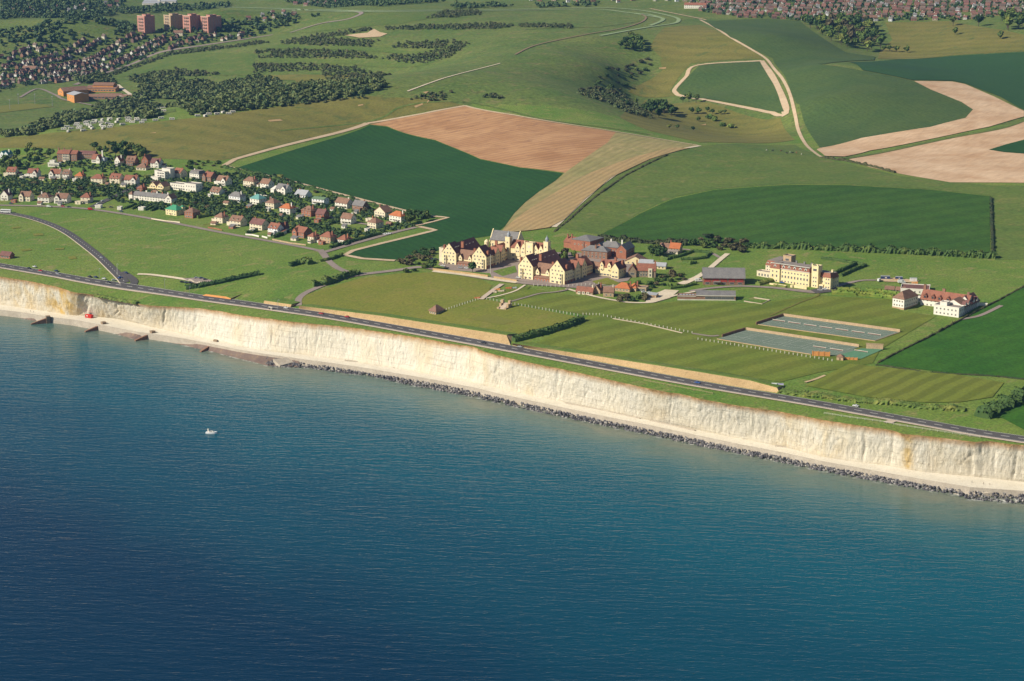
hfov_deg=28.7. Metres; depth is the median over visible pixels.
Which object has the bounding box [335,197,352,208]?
house
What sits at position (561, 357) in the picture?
line
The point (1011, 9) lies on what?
tree
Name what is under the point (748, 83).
fenced crop field
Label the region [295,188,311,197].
house
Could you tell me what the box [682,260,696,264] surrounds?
hedge
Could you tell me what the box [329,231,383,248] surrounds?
hedge
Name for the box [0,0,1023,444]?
terrain
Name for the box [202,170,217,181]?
house
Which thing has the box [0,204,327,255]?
village road
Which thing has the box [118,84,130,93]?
road
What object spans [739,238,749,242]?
bush
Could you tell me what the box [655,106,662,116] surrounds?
tree
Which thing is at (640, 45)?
tree
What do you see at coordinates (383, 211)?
house
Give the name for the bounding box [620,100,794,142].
combe turf
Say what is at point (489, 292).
path
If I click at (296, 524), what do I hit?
sea
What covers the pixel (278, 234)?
hedge
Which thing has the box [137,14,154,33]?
tower block
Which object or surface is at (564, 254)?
tree
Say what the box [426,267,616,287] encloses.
school drive
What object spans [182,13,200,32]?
tower block
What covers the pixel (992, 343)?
bright crop field
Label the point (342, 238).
bungalow
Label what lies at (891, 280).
yard
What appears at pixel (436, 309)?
pavilion
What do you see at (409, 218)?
tree
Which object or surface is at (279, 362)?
ramp
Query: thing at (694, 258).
hedge
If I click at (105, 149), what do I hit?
tree
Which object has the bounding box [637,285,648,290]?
garage
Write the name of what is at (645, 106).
tree
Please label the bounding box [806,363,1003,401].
cricket outfield
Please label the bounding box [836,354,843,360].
hut
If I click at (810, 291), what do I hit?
school lane
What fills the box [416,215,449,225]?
field margin
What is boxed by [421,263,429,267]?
bush
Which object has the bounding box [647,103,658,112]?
tree
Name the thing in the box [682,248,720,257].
school lane
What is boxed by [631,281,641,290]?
cottage
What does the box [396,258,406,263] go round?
bush
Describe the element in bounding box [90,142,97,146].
tree
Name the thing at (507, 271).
school lawn
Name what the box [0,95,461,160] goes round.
golf course
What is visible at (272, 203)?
house
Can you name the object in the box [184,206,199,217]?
house
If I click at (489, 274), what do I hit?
front lawn
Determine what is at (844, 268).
hedge
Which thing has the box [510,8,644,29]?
rough grass
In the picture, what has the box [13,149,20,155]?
tree
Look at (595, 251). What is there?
brick block
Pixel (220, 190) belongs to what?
bungalow
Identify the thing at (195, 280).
parking place
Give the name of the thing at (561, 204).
stubble edge
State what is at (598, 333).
playing field
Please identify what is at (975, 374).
hedgerow
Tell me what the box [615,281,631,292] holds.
cottage
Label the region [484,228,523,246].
chapel
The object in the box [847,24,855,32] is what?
tree
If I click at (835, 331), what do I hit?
tennis court
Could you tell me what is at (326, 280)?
hedge
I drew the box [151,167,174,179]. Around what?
flats
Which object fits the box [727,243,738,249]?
bush
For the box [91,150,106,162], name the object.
gabled house
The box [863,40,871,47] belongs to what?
tree
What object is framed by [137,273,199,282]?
track
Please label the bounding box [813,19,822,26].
tree
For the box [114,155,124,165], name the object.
house
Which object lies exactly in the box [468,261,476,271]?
tree
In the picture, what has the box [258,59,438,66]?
valley meadow
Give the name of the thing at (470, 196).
wheat field
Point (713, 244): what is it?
bush
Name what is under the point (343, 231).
bush
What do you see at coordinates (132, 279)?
slip road
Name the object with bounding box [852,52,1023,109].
wheat field
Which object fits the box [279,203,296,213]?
house
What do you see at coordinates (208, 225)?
garden lawn
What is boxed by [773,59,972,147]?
hill crop field
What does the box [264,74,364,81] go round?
valley meadow
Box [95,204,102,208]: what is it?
garage
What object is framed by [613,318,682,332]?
wall
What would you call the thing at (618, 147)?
stubble field
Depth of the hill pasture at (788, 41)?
3138.07 m
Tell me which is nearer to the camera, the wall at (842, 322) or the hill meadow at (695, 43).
the wall at (842, 322)
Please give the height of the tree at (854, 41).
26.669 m
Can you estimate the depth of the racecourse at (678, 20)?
3630.27 m
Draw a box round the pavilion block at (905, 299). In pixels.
[892,289,918,309]
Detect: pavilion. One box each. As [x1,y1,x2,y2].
[428,304,444,314]
[677,290,735,300]
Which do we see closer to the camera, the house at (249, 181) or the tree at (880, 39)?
the house at (249, 181)
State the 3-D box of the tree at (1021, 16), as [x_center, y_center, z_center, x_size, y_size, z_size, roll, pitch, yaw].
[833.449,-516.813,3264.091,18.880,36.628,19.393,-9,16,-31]
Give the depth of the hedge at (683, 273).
1774.89 m
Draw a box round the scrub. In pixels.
[105,8,653,117]
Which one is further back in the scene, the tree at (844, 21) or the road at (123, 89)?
the tree at (844, 21)
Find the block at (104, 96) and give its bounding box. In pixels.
[89,93,131,99]
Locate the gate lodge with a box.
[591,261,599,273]
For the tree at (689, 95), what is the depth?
2860.45 m
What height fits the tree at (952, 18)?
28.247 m
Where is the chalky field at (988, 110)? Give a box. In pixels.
[817,81,1023,155]
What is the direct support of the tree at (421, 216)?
on the terrain at (550, 78)
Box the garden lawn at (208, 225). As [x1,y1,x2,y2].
[203,223,219,226]
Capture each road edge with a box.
[3,267,1023,441]
[8,264,1020,435]
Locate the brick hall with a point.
(572, 242)
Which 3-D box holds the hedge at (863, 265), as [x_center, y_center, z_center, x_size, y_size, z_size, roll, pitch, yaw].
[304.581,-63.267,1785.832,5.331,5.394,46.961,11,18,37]
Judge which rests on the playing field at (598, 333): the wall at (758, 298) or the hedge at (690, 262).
the wall at (758, 298)
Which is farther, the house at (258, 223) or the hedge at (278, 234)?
the house at (258, 223)
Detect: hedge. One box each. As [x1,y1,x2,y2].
[124,203,136,208]
[130,203,142,209]
[184,270,259,289]
[197,209,225,218]
[209,199,230,204]
[239,204,264,211]
[244,228,257,233]
[271,232,283,237]
[288,259,300,266]
[301,257,313,264]
[310,269,360,286]
[319,252,343,261]
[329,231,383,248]
[512,315,584,341]
[658,272,684,277]
[660,254,675,259]
[669,282,696,288]
[672,249,692,258]
[680,256,705,259]
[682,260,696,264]
[693,249,708,252]
[755,277,773,284]
[821,256,862,264]
[831,289,894,298]
[834,261,856,272]
[836,287,860,290]
[839,263,866,276]
[866,287,899,294]
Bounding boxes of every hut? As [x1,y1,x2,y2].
[625,253,646,264]
[638,259,653,262]
[650,262,667,268]
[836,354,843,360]
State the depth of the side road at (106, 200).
2160.92 m
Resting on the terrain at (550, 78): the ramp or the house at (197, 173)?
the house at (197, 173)
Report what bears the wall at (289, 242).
on the terrain at (550, 78)
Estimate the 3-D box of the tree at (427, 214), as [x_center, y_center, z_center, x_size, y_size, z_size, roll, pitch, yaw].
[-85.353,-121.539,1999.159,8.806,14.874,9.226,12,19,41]
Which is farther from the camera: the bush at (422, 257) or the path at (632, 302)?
the bush at (422, 257)
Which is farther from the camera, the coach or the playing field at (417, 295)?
the coach
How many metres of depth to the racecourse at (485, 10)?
3627.82 m
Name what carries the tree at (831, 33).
on the terrain at (550, 78)
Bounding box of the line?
[3,265,1023,438]
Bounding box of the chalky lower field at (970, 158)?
[850,122,1023,182]
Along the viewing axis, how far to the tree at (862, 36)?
3258.69 m
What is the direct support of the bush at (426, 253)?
on the terrain at (550, 78)
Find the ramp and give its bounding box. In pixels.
[273,358,292,366]
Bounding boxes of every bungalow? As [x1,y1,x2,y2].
[75,171,85,178]
[136,162,150,169]
[210,186,224,194]
[337,233,352,242]
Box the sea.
[0,316,1023,680]
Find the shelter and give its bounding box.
[0,251,14,258]
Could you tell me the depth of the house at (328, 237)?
1917.93 m
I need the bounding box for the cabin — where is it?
[884,286,895,290]
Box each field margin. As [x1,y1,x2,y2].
[223,123,367,164]
[230,166,405,210]
[343,226,436,260]
[367,105,464,123]
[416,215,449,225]
[465,105,695,144]
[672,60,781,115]
[760,60,788,116]
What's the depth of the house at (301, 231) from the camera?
1945.11 m
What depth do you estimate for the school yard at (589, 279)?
1798.98 m
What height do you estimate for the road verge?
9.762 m
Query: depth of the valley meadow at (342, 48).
3310.15 m
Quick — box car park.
[811,287,836,292]
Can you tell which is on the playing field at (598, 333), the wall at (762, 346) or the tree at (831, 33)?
the wall at (762, 346)
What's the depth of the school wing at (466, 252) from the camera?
1825.08 m
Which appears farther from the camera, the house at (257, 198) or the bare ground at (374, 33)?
the bare ground at (374, 33)
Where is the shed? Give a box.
[648,292,658,297]
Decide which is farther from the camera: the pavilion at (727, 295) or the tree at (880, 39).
the tree at (880, 39)
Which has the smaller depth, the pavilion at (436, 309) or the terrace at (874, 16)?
the pavilion at (436, 309)
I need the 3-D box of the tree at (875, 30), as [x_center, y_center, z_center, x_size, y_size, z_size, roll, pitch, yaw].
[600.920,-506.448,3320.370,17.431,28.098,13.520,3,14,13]
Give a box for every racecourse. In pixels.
[233,7,680,35]
[280,9,663,18]
[638,13,664,25]
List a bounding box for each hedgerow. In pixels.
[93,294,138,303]
[222,165,424,218]
[553,154,667,231]
[598,234,688,245]
[749,241,996,258]
[777,387,966,411]
[822,156,895,172]
[875,364,1023,379]
[877,285,1023,362]
[974,386,1023,419]
[989,196,994,250]
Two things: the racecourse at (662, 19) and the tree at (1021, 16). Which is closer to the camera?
the tree at (1021, 16)
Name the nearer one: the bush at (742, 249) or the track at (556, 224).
the bush at (742, 249)
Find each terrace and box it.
[22,65,37,68]
[128,190,177,202]
[170,181,202,191]
[173,30,183,35]
[684,2,706,8]
[861,15,877,21]
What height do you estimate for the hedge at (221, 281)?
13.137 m
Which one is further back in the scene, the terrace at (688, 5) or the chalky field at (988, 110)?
the terrace at (688, 5)
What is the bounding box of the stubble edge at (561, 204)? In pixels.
[502,148,686,231]
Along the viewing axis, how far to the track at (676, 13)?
3543.79 m
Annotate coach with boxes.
[0,209,11,212]
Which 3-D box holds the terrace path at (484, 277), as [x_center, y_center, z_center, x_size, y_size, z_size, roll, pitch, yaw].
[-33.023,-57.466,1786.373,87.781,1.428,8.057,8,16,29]
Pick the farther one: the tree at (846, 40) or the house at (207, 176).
the tree at (846, 40)
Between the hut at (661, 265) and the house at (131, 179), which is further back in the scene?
the house at (131, 179)
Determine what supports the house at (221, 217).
on the terrain at (550, 78)
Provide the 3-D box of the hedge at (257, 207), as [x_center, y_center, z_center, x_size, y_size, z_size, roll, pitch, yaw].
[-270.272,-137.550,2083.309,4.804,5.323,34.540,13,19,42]
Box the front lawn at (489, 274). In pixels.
[435,270,491,276]
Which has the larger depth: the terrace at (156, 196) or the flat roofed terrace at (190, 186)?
the flat roofed terrace at (190, 186)
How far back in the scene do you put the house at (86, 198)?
2146.21 m
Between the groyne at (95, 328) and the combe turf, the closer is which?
the groyne at (95, 328)
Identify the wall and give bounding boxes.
[0,310,1023,497]
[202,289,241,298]
[264,297,298,306]
[272,239,305,245]
[299,304,517,344]
[433,268,487,276]
[494,276,516,280]
[512,341,785,392]
[565,402,639,418]
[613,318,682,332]
[650,420,694,430]
[717,338,810,354]
[722,327,744,336]
[744,297,769,303]
[746,327,858,346]
[756,313,782,324]
[758,324,898,340]
[783,313,899,331]
[790,285,806,288]
[812,351,829,355]
[845,357,857,359]
[866,343,883,349]
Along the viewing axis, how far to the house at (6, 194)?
2172.13 m
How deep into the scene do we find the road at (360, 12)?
3578.30 m
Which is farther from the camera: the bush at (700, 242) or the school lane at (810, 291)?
the bush at (700, 242)
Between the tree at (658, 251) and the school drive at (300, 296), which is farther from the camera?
the tree at (658, 251)
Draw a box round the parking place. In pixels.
[183,278,210,282]
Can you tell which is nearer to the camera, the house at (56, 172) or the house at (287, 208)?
the house at (287, 208)
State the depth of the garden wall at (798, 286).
1731.34 m
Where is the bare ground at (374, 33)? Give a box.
[348,29,386,37]
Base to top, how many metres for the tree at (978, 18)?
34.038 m
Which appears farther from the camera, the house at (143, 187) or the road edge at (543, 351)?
the house at (143, 187)
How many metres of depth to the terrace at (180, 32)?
3606.92 m
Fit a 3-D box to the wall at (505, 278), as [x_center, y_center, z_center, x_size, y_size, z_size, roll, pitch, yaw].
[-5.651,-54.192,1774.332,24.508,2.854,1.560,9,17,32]
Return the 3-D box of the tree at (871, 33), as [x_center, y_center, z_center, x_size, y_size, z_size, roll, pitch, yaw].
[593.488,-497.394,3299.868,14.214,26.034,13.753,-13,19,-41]
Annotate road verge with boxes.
[0,213,119,283]
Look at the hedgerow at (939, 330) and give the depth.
1604.05 m
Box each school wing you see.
[439,237,507,268]
[518,249,592,284]
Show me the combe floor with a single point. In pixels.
(661, 83)
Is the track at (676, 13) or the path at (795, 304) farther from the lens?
the track at (676, 13)
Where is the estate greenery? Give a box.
[0,0,1023,91]
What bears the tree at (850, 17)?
on the terrain at (550, 78)
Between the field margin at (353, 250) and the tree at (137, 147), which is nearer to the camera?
the field margin at (353, 250)
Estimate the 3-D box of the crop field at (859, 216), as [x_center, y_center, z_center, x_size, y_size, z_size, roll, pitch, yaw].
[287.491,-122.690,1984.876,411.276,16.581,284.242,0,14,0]
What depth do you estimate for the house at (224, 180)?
2211.90 m
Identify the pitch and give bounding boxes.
[0,103,50,112]
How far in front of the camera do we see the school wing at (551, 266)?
1771.43 m
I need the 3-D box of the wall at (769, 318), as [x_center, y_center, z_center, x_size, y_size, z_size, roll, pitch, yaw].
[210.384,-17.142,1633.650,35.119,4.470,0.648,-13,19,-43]
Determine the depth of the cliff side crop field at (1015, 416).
1388.02 m
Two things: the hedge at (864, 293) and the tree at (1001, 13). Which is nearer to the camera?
the hedge at (864, 293)
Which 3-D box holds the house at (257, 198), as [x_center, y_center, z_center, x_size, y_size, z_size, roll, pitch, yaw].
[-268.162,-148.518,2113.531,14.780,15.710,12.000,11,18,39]
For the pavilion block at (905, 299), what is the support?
on the terrain at (550, 78)
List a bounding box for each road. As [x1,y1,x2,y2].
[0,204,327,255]
[0,212,129,282]
[0,263,1023,441]
[19,88,103,107]
[73,34,272,84]
[91,181,151,206]
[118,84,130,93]
[119,271,137,285]
[292,11,362,31]
[325,227,417,251]
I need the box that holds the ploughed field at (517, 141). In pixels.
[372,106,615,172]
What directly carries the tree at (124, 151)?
on the terrain at (550, 78)
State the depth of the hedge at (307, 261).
1837.92 m
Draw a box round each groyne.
[31,315,50,324]
[84,321,105,331]
[134,330,154,340]
[200,339,217,351]
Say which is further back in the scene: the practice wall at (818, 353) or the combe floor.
the combe floor
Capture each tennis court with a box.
[719,330,859,354]
[759,316,896,339]
[842,348,881,358]
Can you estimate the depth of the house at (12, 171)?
2314.61 m
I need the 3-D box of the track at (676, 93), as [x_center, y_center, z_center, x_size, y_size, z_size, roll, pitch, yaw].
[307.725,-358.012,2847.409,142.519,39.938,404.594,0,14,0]
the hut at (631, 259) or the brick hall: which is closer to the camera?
the hut at (631, 259)
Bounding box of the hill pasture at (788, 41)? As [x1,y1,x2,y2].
[707,19,874,63]
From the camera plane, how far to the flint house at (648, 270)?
1773.08 m
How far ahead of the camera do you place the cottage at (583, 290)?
1721.79 m
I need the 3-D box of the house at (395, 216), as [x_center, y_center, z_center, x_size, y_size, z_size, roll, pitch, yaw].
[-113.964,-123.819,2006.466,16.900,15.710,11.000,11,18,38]
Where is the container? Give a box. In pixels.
[85,314,92,317]
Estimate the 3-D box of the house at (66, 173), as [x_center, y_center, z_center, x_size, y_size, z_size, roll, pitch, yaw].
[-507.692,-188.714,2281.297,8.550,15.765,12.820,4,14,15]
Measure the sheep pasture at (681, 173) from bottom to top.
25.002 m
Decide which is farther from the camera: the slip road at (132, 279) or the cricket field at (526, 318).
the slip road at (132, 279)
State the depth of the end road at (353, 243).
1925.44 m
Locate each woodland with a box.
[0,0,883,45]
[0,71,387,136]
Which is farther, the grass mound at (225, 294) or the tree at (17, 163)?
the tree at (17, 163)
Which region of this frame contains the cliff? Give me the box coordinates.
[0,277,1023,481]
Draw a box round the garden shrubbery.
[0,154,413,244]
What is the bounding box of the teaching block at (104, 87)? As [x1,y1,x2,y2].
[87,82,118,91]
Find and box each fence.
[645,380,712,393]
[825,412,976,436]
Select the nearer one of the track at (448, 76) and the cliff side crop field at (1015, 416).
the cliff side crop field at (1015, 416)
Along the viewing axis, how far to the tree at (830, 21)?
3342.45 m
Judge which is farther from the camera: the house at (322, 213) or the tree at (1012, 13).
the tree at (1012, 13)
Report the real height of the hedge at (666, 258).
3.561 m
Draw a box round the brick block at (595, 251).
[581,242,611,258]
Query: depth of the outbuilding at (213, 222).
2018.85 m
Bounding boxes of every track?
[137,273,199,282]
[280,101,650,134]
[407,63,499,90]
[516,14,646,53]
[552,145,699,226]
[649,8,705,19]
[701,20,822,156]
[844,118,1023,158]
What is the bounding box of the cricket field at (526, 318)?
[445,299,576,334]
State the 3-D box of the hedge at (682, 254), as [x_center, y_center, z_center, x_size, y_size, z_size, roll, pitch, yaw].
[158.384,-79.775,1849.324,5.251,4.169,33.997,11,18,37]
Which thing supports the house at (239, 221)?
on the terrain at (550, 78)
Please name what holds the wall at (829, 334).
on the playing field at (598, 333)
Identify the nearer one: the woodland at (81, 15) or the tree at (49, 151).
the tree at (49, 151)
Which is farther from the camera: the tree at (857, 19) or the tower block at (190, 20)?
the tower block at (190, 20)
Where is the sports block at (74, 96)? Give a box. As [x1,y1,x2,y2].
[66,91,88,102]
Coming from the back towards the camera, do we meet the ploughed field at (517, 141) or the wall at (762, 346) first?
the ploughed field at (517, 141)
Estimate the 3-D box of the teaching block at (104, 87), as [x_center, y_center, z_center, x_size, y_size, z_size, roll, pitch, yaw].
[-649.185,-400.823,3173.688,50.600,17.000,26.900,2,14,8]
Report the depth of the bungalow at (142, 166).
2300.85 m
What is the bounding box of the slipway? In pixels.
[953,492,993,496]
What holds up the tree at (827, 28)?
on the terrain at (550, 78)
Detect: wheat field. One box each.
[239,125,561,259]
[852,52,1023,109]
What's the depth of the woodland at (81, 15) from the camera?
3756.87 m
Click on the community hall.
(62, 91)
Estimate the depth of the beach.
1704.60 m
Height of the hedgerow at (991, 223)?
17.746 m
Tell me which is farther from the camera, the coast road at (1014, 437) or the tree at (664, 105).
the tree at (664, 105)
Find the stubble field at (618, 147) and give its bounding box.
[503,132,695,231]
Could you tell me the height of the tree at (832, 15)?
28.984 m
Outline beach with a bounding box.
[23,318,298,366]
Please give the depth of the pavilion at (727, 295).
1697.51 m
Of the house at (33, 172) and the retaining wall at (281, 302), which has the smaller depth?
the retaining wall at (281, 302)
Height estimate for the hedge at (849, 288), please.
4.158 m
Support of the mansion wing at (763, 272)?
on the terrain at (550, 78)
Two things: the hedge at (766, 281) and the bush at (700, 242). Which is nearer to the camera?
the hedge at (766, 281)
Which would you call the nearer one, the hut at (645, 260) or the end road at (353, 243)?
the hut at (645, 260)
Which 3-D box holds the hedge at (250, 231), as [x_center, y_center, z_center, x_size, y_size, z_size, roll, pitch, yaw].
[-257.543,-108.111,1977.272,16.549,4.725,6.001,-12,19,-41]
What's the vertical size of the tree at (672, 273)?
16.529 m
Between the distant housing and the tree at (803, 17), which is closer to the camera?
the tree at (803, 17)
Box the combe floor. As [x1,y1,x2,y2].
[628,59,690,97]
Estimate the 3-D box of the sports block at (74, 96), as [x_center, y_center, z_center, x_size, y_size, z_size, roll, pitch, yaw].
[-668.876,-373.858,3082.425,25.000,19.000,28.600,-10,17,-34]
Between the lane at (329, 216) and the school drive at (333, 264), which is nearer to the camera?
the school drive at (333, 264)
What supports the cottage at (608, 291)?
on the terrain at (550, 78)
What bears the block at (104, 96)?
on the terrain at (550, 78)
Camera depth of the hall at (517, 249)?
1832.58 m
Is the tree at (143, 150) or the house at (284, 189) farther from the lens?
the tree at (143, 150)
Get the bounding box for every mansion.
[56,147,97,161]
[770,254,838,288]
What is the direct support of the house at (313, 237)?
on the terrain at (550, 78)
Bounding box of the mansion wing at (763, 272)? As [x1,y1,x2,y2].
[757,256,782,277]
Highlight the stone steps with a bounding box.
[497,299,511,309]
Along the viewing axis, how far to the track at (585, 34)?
3193.64 m
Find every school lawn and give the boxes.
[493,266,516,275]
[493,286,530,298]
[593,278,618,284]
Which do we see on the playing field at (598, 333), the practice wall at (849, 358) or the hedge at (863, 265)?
the practice wall at (849, 358)
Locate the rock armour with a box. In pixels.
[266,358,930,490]
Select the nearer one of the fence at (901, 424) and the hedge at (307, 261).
the fence at (901, 424)
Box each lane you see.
[152,181,400,229]
[678,253,728,283]
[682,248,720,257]
[689,279,875,292]
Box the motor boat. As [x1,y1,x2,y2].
[205,429,216,433]
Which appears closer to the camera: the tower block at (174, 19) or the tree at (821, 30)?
the tree at (821, 30)
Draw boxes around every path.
[432,270,518,282]
[479,284,503,298]
[487,285,524,297]
[512,288,568,300]
[565,288,695,302]
[770,293,819,314]
[960,305,1002,319]
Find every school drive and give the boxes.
[295,273,367,305]
[319,249,430,274]
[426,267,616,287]
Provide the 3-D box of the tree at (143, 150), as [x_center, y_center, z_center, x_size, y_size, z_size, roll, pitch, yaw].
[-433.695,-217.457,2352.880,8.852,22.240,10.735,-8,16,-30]
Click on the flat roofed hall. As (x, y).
(917, 288)
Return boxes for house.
[0,149,12,158]
[0,189,12,199]
[3,166,22,176]
[6,73,13,77]
[19,190,33,201]
[24,167,40,177]
[37,191,53,202]
[48,160,60,166]
[48,168,62,178]
[54,78,61,82]
[54,192,71,203]
[62,169,72,179]
[80,192,92,203]
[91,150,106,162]
[91,173,106,183]
[109,172,123,183]
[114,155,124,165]
[124,174,139,184]
[125,155,138,165]
[137,183,146,190]
[141,154,151,164]
[147,180,169,190]
[150,158,166,167]
[165,203,185,215]
[175,167,186,177]
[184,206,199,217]
[189,168,204,178]
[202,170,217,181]
[211,211,228,223]
[214,175,231,185]
[227,215,246,226]
[228,191,245,202]
[243,176,259,186]
[249,216,269,229]
[250,192,266,204]
[260,178,273,188]
[265,196,280,208]
[267,222,286,233]
[271,183,292,194]
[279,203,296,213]
[292,224,312,237]
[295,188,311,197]
[301,205,316,216]
[307,231,320,243]
[311,196,329,204]
[315,208,329,219]
[320,230,336,243]
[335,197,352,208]
[340,212,356,224]
[352,200,368,211]
[367,216,383,228]
[374,204,391,217]
[389,210,405,221]
[599,257,626,278]
[628,259,656,277]
[920,284,979,317]
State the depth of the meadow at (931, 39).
3221.44 m
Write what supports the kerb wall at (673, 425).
on the undercliff walk
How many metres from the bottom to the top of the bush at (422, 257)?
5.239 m
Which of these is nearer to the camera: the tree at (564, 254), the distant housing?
the tree at (564, 254)
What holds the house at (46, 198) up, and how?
on the terrain at (550, 78)
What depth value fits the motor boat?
1479.37 m
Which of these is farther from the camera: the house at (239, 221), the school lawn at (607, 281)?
the house at (239, 221)
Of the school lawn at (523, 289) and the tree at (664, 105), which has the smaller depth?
the school lawn at (523, 289)
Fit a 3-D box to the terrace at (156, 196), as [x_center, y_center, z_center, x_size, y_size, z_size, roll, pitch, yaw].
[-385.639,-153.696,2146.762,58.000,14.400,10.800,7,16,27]
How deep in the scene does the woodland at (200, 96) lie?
2633.36 m
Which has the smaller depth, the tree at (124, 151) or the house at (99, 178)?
the house at (99, 178)
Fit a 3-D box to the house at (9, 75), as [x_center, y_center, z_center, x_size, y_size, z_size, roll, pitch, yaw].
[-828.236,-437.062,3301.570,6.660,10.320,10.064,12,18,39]
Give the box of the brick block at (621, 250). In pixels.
[597,239,634,258]
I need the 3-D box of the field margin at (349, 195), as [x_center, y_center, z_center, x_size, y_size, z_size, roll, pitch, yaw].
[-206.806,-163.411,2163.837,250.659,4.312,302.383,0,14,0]
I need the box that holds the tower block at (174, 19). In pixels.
[164,13,182,30]
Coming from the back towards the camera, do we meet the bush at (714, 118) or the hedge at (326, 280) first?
the bush at (714, 118)
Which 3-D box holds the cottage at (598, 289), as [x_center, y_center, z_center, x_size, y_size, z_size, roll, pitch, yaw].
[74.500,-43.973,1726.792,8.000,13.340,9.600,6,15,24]
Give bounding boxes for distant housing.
[1,0,1023,54]
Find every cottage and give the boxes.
[575,285,594,294]
[594,283,602,293]
[603,284,614,296]
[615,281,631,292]
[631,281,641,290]
[660,240,682,253]
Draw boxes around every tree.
[1,155,8,161]
[4,159,13,166]
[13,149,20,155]
[14,158,22,168]
[23,161,29,166]
[25,142,32,150]
[45,148,54,155]
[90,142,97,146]
[103,145,109,153]
[110,145,118,154]
[119,149,128,156]
[133,144,141,156]
[136,150,143,159]
[139,146,146,153]
[405,215,413,222]
[418,214,425,222]
[422,211,430,218]
[428,258,436,266]
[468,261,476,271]
[558,250,567,258]
[634,34,642,40]
[637,41,643,48]
[642,102,648,110]
[645,98,654,103]
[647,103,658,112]
[649,246,654,255]
[654,247,663,256]
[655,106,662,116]
[659,101,668,110]
[667,268,675,277]
[684,91,691,98]
[800,13,807,21]
[805,15,814,27]
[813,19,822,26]
[819,26,825,34]
[823,24,833,32]
[825,18,833,25]
[826,28,835,37]
[828,13,835,18]
[834,24,843,33]
[838,33,845,44]
[840,19,848,25]
[842,26,847,34]
[843,37,850,43]
[846,14,854,21]
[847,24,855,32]
[847,31,856,40]
[851,38,859,47]
[852,15,861,23]
[855,22,863,28]
[859,33,865,43]
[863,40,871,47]
[867,19,874,27]
[868,31,876,35]
[869,27,878,33]
[875,34,885,47]
[949,16,956,22]
[974,14,983,25]
[997,10,1005,20]
[997,30,1003,37]
[1003,14,1013,29]
[1004,11,1015,16]
[1006,7,1016,17]
[1015,19,1023,28]
[1018,13,1023,20]
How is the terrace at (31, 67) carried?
on the terrain at (550, 78)
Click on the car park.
(820, 291)
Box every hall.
[58,86,88,95]
[505,231,551,260]
[563,234,603,250]
[702,267,745,284]
[900,283,929,293]
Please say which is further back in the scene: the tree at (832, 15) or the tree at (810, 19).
the tree at (832, 15)
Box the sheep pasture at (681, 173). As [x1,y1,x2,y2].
[556,144,1023,259]
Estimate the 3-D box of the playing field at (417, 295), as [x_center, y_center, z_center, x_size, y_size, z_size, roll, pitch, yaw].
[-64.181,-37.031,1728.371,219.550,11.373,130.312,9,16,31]
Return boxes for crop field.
[602,185,989,252]
[676,61,783,111]
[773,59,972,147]
[877,287,1023,377]
[989,140,1023,152]
[1000,404,1023,428]
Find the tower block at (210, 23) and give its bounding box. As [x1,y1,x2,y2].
[200,14,221,32]
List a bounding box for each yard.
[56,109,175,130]
[438,252,631,285]
[646,289,678,301]
[876,277,919,281]
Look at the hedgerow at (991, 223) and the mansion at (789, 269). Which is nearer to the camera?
the mansion at (789, 269)
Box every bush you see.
[339,229,346,233]
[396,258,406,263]
[404,261,413,264]
[417,255,426,259]
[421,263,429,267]
[423,250,430,255]
[689,238,696,244]
[697,240,707,244]
[702,234,713,237]
[709,242,717,247]
[710,116,717,120]
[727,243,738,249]
[737,247,746,251]
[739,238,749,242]
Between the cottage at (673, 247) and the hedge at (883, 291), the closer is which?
the hedge at (883, 291)
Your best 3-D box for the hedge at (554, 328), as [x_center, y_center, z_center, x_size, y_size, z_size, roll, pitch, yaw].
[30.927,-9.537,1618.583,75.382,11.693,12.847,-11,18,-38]
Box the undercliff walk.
[0,305,1023,490]
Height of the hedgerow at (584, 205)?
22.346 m
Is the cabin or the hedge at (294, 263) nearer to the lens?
the cabin
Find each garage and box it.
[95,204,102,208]
[280,221,289,229]
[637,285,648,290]
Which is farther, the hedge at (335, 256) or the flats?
the flats
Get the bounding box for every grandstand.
[142,1,159,5]
[144,0,176,3]
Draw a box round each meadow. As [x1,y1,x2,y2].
[101,52,253,76]
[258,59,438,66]
[260,45,446,53]
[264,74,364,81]
[281,11,447,32]
[650,25,763,62]
[878,21,1023,58]
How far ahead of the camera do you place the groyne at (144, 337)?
1759.17 m
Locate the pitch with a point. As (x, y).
(9, 108)
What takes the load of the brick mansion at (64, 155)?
on the terrain at (550, 78)
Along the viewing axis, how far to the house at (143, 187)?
2196.73 m
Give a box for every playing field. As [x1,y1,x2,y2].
[302,272,494,329]
[505,289,934,381]
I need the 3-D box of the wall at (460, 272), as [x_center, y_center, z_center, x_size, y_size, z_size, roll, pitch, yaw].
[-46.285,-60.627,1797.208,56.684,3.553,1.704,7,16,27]
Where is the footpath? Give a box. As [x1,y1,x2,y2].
[0,267,1023,442]
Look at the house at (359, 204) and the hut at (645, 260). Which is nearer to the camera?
the hut at (645, 260)
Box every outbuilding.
[210,221,218,224]
[229,224,235,228]
[290,235,298,240]
[318,240,325,244]
[341,223,347,227]
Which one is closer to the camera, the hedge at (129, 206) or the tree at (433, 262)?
the tree at (433, 262)
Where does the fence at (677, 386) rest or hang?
on the terrain at (550, 78)

